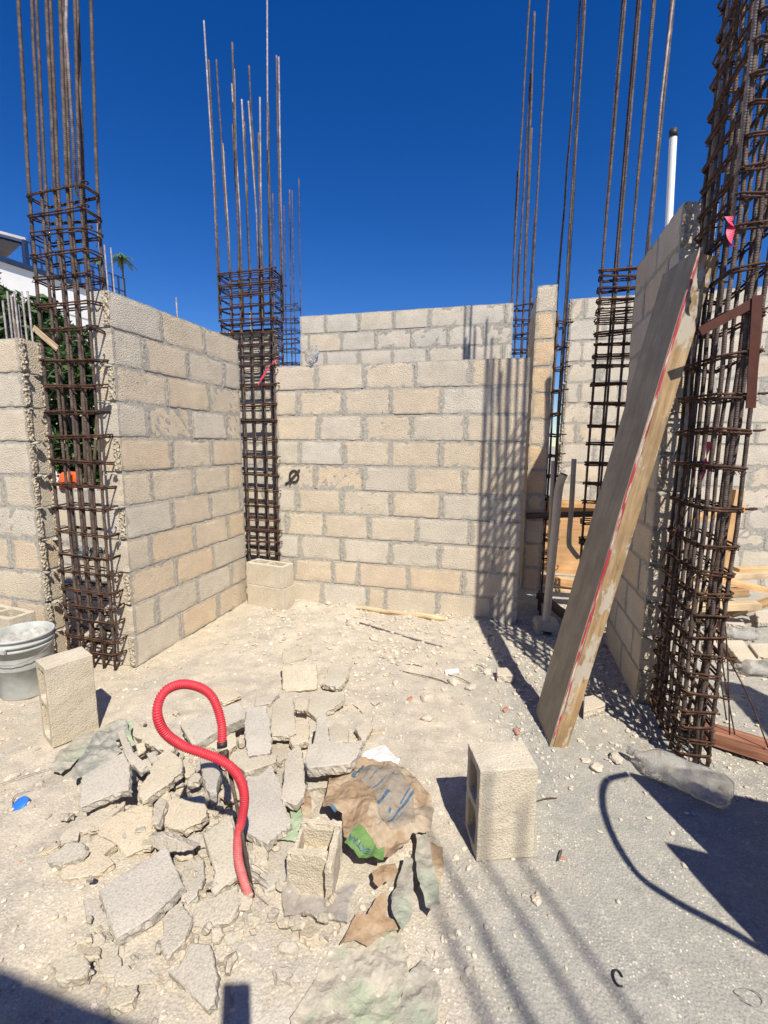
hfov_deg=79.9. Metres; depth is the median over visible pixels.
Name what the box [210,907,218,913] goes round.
block chip
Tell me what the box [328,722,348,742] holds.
block fragment
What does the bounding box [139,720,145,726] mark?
block chip
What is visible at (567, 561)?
plywood sheet
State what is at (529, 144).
rebar cage
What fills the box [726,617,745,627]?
slab piece
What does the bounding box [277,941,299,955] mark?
block chip
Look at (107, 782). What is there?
block fragment
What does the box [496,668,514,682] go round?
block fragment
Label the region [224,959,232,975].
block chip
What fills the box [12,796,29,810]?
bottle cap
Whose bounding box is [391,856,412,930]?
sack
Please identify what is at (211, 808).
block chip
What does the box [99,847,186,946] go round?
block fragment
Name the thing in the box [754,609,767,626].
slab piece
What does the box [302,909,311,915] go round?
block chip
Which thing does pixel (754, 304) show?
steel square
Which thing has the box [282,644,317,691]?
broken block
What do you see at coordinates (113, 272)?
starter bars
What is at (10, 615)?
concrete block
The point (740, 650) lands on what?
slab piece
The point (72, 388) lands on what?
rebar cage
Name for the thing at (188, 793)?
block chip
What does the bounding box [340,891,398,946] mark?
paper scrap
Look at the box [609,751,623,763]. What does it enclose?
stone
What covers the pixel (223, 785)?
block chip
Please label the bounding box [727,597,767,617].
wooden plank
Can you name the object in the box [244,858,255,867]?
block chip
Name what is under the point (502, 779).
concrete block
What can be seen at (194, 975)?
block fragment
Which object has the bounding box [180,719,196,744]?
block fragment
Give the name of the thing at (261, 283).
rebar cage
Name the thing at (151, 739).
block fragment
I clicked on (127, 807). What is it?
block chip
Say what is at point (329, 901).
block chip
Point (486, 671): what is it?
stone
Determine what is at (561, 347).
rebar cage
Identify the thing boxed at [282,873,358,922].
plastic film
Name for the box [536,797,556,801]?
twig
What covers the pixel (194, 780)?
block fragment
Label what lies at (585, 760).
stone
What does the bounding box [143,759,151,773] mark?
block chip
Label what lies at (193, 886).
block fragment
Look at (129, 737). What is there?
plastic sheet
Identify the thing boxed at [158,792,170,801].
block chip
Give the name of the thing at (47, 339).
wood sliver
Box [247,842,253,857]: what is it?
block chip
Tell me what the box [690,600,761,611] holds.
wooden plank
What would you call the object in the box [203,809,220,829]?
block chip
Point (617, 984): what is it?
plastic bit
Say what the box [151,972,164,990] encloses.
block chip
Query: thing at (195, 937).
block chip
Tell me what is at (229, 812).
block chip
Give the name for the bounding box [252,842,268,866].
block fragment
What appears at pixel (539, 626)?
footing block
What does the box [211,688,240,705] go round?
block fragment
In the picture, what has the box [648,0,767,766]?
rebar cage
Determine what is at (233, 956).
block chip
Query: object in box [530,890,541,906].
stone
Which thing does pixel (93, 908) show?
block fragment
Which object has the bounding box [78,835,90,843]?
block chip
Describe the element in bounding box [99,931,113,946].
block chip
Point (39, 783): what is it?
stone
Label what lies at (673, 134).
pvc pipe
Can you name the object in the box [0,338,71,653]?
block wall
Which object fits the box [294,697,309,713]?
block fragment
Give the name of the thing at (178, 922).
block fragment
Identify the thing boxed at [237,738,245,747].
block chip
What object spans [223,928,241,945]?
block chip
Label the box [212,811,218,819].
block chip
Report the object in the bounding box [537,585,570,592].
wooden plank
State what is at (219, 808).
block chip
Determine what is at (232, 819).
block chip
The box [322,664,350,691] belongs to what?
block fragment
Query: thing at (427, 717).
stone
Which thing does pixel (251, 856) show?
block chip
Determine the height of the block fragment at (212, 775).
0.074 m
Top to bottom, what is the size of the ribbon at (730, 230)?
0.120 m
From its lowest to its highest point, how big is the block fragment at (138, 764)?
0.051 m
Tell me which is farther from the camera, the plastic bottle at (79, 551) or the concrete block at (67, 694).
the plastic bottle at (79, 551)
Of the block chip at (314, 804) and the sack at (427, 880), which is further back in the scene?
the block chip at (314, 804)
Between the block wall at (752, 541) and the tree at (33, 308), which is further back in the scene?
the tree at (33, 308)
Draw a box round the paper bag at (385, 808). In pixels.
[322,757,433,859]
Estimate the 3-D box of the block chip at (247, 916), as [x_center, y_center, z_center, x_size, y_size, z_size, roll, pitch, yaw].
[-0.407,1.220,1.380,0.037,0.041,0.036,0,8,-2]
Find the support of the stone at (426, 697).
on the ground
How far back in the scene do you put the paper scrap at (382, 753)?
2.04 m
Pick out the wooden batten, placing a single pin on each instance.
(424, 615)
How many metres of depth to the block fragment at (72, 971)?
1.22 m
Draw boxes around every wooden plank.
[526,511,593,518]
[536,593,564,618]
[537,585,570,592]
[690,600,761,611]
[691,587,749,600]
[693,570,767,582]
[722,578,767,593]
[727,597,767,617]
[733,566,767,571]
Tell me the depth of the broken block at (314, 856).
1.47 m
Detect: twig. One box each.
[351,730,383,740]
[400,670,447,683]
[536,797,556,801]
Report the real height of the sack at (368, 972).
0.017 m
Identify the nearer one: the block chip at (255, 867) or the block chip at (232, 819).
the block chip at (255, 867)
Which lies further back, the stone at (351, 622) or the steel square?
the stone at (351, 622)
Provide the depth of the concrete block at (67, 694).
2.21 m
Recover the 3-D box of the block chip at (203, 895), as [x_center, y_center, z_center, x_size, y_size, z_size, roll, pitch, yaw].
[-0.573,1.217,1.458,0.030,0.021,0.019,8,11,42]
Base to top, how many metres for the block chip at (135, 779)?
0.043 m
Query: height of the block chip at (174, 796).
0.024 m
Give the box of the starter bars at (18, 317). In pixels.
[2,291,33,341]
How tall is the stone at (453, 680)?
0.034 m
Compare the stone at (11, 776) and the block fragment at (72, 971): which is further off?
the stone at (11, 776)
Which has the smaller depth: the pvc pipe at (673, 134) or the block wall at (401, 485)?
the pvc pipe at (673, 134)
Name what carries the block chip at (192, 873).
on the block fragment at (193, 886)
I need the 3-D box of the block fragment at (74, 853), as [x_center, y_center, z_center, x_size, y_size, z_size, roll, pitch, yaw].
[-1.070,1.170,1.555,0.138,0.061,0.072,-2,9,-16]
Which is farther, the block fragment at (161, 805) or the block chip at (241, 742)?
the block chip at (241, 742)
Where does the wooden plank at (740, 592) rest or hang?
on the wooden plank at (762, 601)
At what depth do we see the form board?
2.11 m
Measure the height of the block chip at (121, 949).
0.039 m
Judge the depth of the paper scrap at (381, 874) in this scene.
1.49 m
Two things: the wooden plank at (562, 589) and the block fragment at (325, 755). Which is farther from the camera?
the wooden plank at (562, 589)
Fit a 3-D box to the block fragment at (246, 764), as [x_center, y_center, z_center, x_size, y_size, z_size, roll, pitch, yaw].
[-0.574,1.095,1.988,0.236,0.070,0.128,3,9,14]
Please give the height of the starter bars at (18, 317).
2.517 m
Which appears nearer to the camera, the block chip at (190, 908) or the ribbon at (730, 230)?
the block chip at (190, 908)
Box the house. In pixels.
[0,239,125,481]
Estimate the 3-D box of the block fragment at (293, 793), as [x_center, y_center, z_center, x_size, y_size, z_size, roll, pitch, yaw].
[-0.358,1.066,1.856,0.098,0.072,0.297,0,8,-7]
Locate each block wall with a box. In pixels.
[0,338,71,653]
[57,486,106,585]
[89,290,246,666]
[218,329,279,587]
[275,357,529,623]
[300,303,513,365]
[519,284,557,590]
[555,287,767,586]
[605,201,717,703]
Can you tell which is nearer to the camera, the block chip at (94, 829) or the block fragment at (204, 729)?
the block chip at (94, 829)
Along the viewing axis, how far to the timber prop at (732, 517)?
3.46 m
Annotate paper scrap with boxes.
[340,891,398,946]
[361,745,399,763]
[372,863,397,886]
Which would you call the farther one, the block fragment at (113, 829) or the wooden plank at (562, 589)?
the wooden plank at (562, 589)
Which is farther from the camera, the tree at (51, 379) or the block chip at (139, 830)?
the tree at (51, 379)
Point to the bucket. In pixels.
(24, 646)
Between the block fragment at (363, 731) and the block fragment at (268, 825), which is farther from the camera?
the block fragment at (363, 731)
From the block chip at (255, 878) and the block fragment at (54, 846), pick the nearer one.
the block chip at (255, 878)
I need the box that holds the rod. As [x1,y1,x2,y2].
[359,622,441,646]
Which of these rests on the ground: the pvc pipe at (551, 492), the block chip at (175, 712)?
the block chip at (175, 712)
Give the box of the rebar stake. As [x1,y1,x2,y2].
[218,749,268,904]
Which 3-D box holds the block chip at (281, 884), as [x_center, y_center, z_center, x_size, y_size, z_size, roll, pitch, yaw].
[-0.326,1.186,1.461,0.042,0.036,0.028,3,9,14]
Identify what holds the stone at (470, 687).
on the ground
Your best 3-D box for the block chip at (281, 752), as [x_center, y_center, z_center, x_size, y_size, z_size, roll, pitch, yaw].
[-0.475,1.120,2.104,0.101,0.054,0.137,0,8,0]
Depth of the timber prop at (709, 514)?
3.54 m
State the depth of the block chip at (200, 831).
1.69 m
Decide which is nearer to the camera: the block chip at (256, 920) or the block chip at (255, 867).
the block chip at (256, 920)
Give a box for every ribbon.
[258,360,276,384]
[696,442,710,488]
[725,216,734,246]
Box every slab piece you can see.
[583,693,605,718]
[723,640,757,663]
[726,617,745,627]
[748,643,767,660]
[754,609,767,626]
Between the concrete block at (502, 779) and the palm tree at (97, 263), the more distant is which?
the palm tree at (97, 263)
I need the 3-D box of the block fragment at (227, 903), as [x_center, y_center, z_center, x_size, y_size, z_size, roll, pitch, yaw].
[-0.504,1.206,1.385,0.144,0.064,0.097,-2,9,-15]
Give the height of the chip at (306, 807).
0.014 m
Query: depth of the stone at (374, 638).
3.38 m
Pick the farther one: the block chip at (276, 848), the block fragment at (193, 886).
the block chip at (276, 848)
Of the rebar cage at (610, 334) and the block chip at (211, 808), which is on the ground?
the rebar cage at (610, 334)
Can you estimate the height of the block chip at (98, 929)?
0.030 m
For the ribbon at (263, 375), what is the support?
attached to the rebar cage at (261, 283)
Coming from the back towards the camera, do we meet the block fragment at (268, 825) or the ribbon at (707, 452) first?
the ribbon at (707, 452)
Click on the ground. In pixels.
(712, 912)
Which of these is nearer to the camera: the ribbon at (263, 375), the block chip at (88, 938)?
the block chip at (88, 938)
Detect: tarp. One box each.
[51,721,114,773]
[72,719,128,781]
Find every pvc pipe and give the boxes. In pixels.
[542,473,567,631]
[547,461,554,562]
[566,459,579,558]
[665,127,677,226]
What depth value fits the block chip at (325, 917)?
1.35 m
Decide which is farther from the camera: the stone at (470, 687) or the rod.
the rod
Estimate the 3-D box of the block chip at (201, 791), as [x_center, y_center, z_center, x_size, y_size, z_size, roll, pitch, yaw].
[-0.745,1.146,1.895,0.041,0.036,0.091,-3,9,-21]
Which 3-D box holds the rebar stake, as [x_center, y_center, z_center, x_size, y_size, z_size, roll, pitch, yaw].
[-0.429,0.997,1.419,0.166,0.526,0.034,4,9,20]
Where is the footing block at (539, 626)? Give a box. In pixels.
[532,616,558,635]
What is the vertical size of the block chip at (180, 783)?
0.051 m
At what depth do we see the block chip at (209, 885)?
1.44 m
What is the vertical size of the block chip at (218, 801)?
0.040 m
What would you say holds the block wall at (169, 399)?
on the ground
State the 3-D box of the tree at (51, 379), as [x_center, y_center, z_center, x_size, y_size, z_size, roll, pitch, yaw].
[-3.434,-0.786,5.322,1.576,2.824,1.365,3,9,14]
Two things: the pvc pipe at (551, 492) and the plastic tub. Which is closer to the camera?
the pvc pipe at (551, 492)
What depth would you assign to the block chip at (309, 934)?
1.33 m
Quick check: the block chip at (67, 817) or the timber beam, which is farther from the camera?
the timber beam
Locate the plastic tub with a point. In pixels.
(61, 477)
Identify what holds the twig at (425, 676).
on the ground
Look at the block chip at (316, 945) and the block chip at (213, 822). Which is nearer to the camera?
the block chip at (316, 945)
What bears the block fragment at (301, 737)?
on the ground
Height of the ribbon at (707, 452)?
0.218 m
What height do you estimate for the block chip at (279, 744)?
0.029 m
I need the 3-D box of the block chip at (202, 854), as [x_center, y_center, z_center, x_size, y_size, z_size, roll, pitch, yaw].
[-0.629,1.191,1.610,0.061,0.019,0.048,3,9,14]
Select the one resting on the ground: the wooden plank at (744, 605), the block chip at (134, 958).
the block chip at (134, 958)
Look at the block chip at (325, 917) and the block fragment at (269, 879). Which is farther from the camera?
the block fragment at (269, 879)
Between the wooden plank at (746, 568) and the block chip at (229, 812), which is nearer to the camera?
the block chip at (229, 812)
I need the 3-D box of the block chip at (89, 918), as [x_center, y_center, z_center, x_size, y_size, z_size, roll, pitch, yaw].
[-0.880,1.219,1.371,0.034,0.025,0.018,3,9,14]
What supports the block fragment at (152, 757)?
on the block chip
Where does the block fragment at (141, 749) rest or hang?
on the ground
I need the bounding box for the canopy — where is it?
[0,231,29,264]
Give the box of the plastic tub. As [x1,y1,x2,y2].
[58,471,75,488]
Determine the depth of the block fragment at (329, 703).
2.45 m
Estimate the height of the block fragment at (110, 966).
0.028 m
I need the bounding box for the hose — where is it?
[152,679,253,896]
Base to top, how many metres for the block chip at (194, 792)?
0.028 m
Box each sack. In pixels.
[290,927,411,1023]
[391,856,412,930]
[393,960,440,1023]
[415,832,439,912]
[430,841,443,887]
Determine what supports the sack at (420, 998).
on the ground
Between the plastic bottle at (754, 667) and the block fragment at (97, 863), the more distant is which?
the plastic bottle at (754, 667)
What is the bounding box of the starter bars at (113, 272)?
[97,223,177,316]
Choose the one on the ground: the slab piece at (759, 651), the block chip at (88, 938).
the slab piece at (759, 651)
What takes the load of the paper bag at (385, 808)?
on the ground
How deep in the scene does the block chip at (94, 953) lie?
1.27 m
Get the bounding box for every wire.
[1,767,52,783]
[733,988,762,1007]
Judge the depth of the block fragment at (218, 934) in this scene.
1.31 m
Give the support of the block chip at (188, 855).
on the ground
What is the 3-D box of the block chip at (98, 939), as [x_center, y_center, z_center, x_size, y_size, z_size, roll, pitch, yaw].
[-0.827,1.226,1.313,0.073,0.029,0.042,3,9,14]
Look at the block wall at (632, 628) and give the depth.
2.55 m
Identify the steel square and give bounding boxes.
[698,295,762,408]
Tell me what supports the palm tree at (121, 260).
on the ground
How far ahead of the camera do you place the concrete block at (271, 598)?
4.02 m
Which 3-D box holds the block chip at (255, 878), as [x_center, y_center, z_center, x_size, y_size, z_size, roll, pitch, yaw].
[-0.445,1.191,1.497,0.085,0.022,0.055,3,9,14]
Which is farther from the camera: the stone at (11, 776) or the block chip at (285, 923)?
the stone at (11, 776)
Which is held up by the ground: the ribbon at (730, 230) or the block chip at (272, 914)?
the block chip at (272, 914)
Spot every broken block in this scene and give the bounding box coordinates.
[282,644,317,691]
[287,818,342,897]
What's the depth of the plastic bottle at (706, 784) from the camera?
1.89 m
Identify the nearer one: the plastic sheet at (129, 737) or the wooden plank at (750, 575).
the plastic sheet at (129, 737)
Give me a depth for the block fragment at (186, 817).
1.68 m
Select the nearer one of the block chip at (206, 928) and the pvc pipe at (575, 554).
the block chip at (206, 928)
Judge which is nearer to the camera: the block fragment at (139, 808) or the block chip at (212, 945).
the block chip at (212, 945)
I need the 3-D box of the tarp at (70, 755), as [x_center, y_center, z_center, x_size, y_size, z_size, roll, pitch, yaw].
[-1.397,1.082,2.148,0.151,0.023,0.381,3,9,14]
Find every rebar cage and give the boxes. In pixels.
[16,0,127,670]
[203,0,286,560]
[272,179,300,365]
[511,0,548,357]
[537,0,585,615]
[578,0,674,561]
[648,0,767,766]
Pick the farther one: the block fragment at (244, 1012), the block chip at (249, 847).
the block chip at (249, 847)
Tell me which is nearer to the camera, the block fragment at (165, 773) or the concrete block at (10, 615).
the block fragment at (165, 773)
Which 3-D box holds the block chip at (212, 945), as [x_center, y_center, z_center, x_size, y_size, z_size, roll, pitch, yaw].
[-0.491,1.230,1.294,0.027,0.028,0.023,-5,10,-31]
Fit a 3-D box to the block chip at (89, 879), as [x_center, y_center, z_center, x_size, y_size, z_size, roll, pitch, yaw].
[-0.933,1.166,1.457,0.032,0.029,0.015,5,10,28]
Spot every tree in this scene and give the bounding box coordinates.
[0,272,89,404]
[35,315,99,487]
[92,259,107,288]
[108,253,136,295]
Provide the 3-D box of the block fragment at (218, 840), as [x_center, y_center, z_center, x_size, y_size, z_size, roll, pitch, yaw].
[-0.542,1.155,1.544,0.103,0.082,0.250,-4,10,-28]
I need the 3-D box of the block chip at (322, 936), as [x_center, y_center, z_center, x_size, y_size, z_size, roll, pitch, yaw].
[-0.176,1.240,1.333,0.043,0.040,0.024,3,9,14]
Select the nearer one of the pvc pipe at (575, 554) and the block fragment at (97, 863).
the block fragment at (97, 863)
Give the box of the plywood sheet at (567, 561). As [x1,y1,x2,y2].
[541,499,595,587]
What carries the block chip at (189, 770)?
on the ground
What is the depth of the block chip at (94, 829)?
1.67 m
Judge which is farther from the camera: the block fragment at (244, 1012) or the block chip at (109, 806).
the block chip at (109, 806)
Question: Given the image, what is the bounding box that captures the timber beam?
[703,722,767,762]
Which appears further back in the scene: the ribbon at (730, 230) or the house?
the house
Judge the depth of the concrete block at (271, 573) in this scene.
4.01 m
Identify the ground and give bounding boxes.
[0,446,767,1023]
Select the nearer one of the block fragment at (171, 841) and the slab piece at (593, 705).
the block fragment at (171, 841)
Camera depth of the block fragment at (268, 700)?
2.52 m
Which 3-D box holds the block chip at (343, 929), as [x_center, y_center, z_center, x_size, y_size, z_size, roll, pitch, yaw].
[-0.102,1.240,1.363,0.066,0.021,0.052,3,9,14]
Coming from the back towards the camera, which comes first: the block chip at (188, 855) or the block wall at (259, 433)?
the block wall at (259, 433)
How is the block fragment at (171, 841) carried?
on the block chip
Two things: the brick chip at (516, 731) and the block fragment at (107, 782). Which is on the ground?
the brick chip at (516, 731)
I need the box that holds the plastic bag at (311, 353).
[304,346,318,364]
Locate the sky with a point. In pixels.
(401, 119)
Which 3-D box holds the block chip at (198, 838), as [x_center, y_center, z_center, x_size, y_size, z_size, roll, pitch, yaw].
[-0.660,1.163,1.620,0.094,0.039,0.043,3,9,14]
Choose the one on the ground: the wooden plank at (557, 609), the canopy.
the wooden plank at (557, 609)
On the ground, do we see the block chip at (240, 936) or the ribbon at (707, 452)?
the block chip at (240, 936)
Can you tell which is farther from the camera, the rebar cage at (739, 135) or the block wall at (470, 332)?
the block wall at (470, 332)
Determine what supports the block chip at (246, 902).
on the ground
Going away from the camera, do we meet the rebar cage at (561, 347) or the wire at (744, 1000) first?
the wire at (744, 1000)
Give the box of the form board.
[536,247,717,747]
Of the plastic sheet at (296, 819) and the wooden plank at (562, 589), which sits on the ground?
the plastic sheet at (296, 819)
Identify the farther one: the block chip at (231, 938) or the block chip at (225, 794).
the block chip at (225, 794)
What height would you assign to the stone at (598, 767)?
0.026 m
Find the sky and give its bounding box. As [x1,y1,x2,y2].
[0,0,767,445]
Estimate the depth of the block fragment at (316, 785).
1.88 m
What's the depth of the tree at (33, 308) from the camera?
6.38 m
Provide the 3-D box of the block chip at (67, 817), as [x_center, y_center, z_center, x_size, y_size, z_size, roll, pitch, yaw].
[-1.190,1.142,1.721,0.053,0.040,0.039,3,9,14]
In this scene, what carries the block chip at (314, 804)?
on the ground
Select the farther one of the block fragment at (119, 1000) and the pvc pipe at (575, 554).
the pvc pipe at (575, 554)
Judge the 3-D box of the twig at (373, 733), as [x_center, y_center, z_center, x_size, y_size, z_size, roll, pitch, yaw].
[-0.089,1.107,2.261,0.218,0.017,0.012,-4,10,-28]
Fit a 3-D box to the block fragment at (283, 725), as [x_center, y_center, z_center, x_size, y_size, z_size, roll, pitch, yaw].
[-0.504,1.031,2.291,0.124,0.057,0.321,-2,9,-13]
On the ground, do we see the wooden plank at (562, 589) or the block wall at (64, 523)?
the block wall at (64, 523)
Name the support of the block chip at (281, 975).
on the ground
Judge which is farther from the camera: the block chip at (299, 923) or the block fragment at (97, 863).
the block fragment at (97, 863)
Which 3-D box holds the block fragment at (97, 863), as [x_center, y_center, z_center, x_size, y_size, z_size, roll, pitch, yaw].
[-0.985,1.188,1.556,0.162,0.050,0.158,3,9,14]
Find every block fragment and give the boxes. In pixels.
[36,840,59,856]
[46,842,89,869]
[51,953,91,988]
[59,799,126,846]
[60,835,117,882]
[79,753,132,813]
[83,898,109,932]
[95,939,158,987]
[97,811,152,857]
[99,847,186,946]
[104,985,137,1016]
[117,730,148,776]
[125,804,153,812]
[133,725,177,754]
[136,742,145,758]
[138,749,183,805]
[146,751,159,764]
[148,831,199,851]
[152,797,168,829]
[160,902,193,965]
[163,795,208,836]
[168,943,220,1014]
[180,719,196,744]
[180,860,205,904]
[187,702,246,747]
[187,772,202,788]
[192,885,240,930]
[200,759,222,804]
[203,815,238,896]
[206,731,236,755]
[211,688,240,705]
[211,924,225,944]
[228,916,305,1023]
[229,749,278,778]
[244,706,272,757]
[244,765,292,851]
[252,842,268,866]
[254,693,279,707]
[258,840,294,896]
[270,696,295,740]
[280,745,306,810]
[289,719,309,748]
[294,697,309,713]
[305,711,363,776]
[305,769,328,796]
[307,692,344,720]
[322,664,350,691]
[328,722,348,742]
[355,717,372,746]
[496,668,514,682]
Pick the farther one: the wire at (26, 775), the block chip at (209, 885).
the wire at (26, 775)
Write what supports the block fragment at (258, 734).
on the ground
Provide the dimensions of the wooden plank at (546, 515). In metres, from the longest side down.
0.515 x 0.046 x 0.031 m
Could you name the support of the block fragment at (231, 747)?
on the ground
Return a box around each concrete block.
[0,604,35,627]
[35,646,98,748]
[246,559,293,588]
[247,584,294,610]
[465,740,537,861]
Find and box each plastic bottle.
[77,546,102,561]
[626,746,734,808]
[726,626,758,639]
[734,659,767,676]
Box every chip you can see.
[59,813,75,821]
[77,944,101,960]
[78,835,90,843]
[84,933,93,946]
[86,875,92,882]
[86,915,92,926]
[87,932,105,946]
[90,826,97,831]
[91,925,103,933]
[94,800,117,811]
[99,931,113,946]
[119,945,125,954]
[125,805,132,810]
[129,954,138,962]
[132,772,138,784]
[135,826,145,834]
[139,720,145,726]
[142,839,153,851]
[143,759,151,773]
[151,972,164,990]
[155,940,161,954]
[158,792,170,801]
[168,791,177,799]
[172,709,179,715]
[172,780,184,789]
[174,849,194,861]
[183,762,195,778]
[184,900,200,913]
[185,788,191,796]
[186,869,197,877]
[186,931,192,948]
[187,786,199,796]
[187,833,205,848]
[188,828,204,835]
[189,933,198,944]
[194,791,221,805]
[197,850,208,859]
[198,785,205,795]
[200,890,205,899]
[200,920,213,935]
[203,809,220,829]
[205,880,217,889]
[207,803,217,818]
[207,942,215,952]
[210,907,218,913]
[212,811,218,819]
[215,804,222,812]
[216,962,224,971]
[218,785,239,803]
[218,815,235,830]
[221,782,227,788]
[222,808,235,817]
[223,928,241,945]
[223,951,238,964]
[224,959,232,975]
[234,892,253,910]
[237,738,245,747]
[238,929,243,941]
[242,909,252,925]
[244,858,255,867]
[245,869,260,882]
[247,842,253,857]
[248,848,255,858]
[249,928,256,934]
[251,862,264,871]
[252,916,261,926]
[263,859,281,873]
[265,908,279,921]
[270,746,288,766]
[272,845,280,851]
[273,966,293,986]
[276,741,291,750]
[276,878,287,891]
[276,919,293,928]
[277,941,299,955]
[286,973,299,986]
[289,914,304,930]
[298,924,320,946]
[301,791,312,818]
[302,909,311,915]
[308,939,323,951]
[311,798,317,812]
[317,911,334,923]
[318,931,328,941]
[324,893,336,906]
[337,920,351,936]
[513,727,519,734]
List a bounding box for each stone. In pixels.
[3,772,19,781]
[35,780,43,786]
[346,619,356,626]
[369,636,377,641]
[420,693,434,702]
[420,713,432,721]
[448,676,458,685]
[465,683,476,690]
[481,668,491,674]
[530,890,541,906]
[580,757,591,763]
[589,762,603,772]
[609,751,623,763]
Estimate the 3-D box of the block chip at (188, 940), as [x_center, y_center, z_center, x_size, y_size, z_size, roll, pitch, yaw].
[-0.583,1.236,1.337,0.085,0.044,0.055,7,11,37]
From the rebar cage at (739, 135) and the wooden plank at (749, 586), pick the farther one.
the wooden plank at (749, 586)
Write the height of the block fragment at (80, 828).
0.052 m
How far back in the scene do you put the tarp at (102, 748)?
2.05 m
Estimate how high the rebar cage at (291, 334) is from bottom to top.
4.500 m
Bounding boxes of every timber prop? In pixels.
[691,505,746,520]
[724,489,744,571]
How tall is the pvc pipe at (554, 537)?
1.226 m
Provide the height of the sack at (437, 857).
0.006 m
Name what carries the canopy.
on the house
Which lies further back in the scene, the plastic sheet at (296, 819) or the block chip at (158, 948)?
the plastic sheet at (296, 819)
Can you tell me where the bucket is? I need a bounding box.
[0,621,54,700]
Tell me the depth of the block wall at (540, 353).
3.65 m
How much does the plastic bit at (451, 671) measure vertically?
0.012 m
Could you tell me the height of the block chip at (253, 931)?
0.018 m
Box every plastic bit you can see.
[445,668,458,674]
[612,969,622,987]
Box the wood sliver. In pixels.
[32,325,58,350]
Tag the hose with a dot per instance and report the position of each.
(167, 734)
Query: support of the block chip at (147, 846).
on the block fragment at (113, 829)
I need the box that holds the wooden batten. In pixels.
[356,607,445,620]
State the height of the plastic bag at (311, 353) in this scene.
0.163 m
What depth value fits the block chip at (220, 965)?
1.25 m
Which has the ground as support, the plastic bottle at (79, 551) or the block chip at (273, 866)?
the block chip at (273, 866)
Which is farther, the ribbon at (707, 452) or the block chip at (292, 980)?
the ribbon at (707, 452)
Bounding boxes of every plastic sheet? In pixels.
[123,721,135,746]
[281,806,303,841]

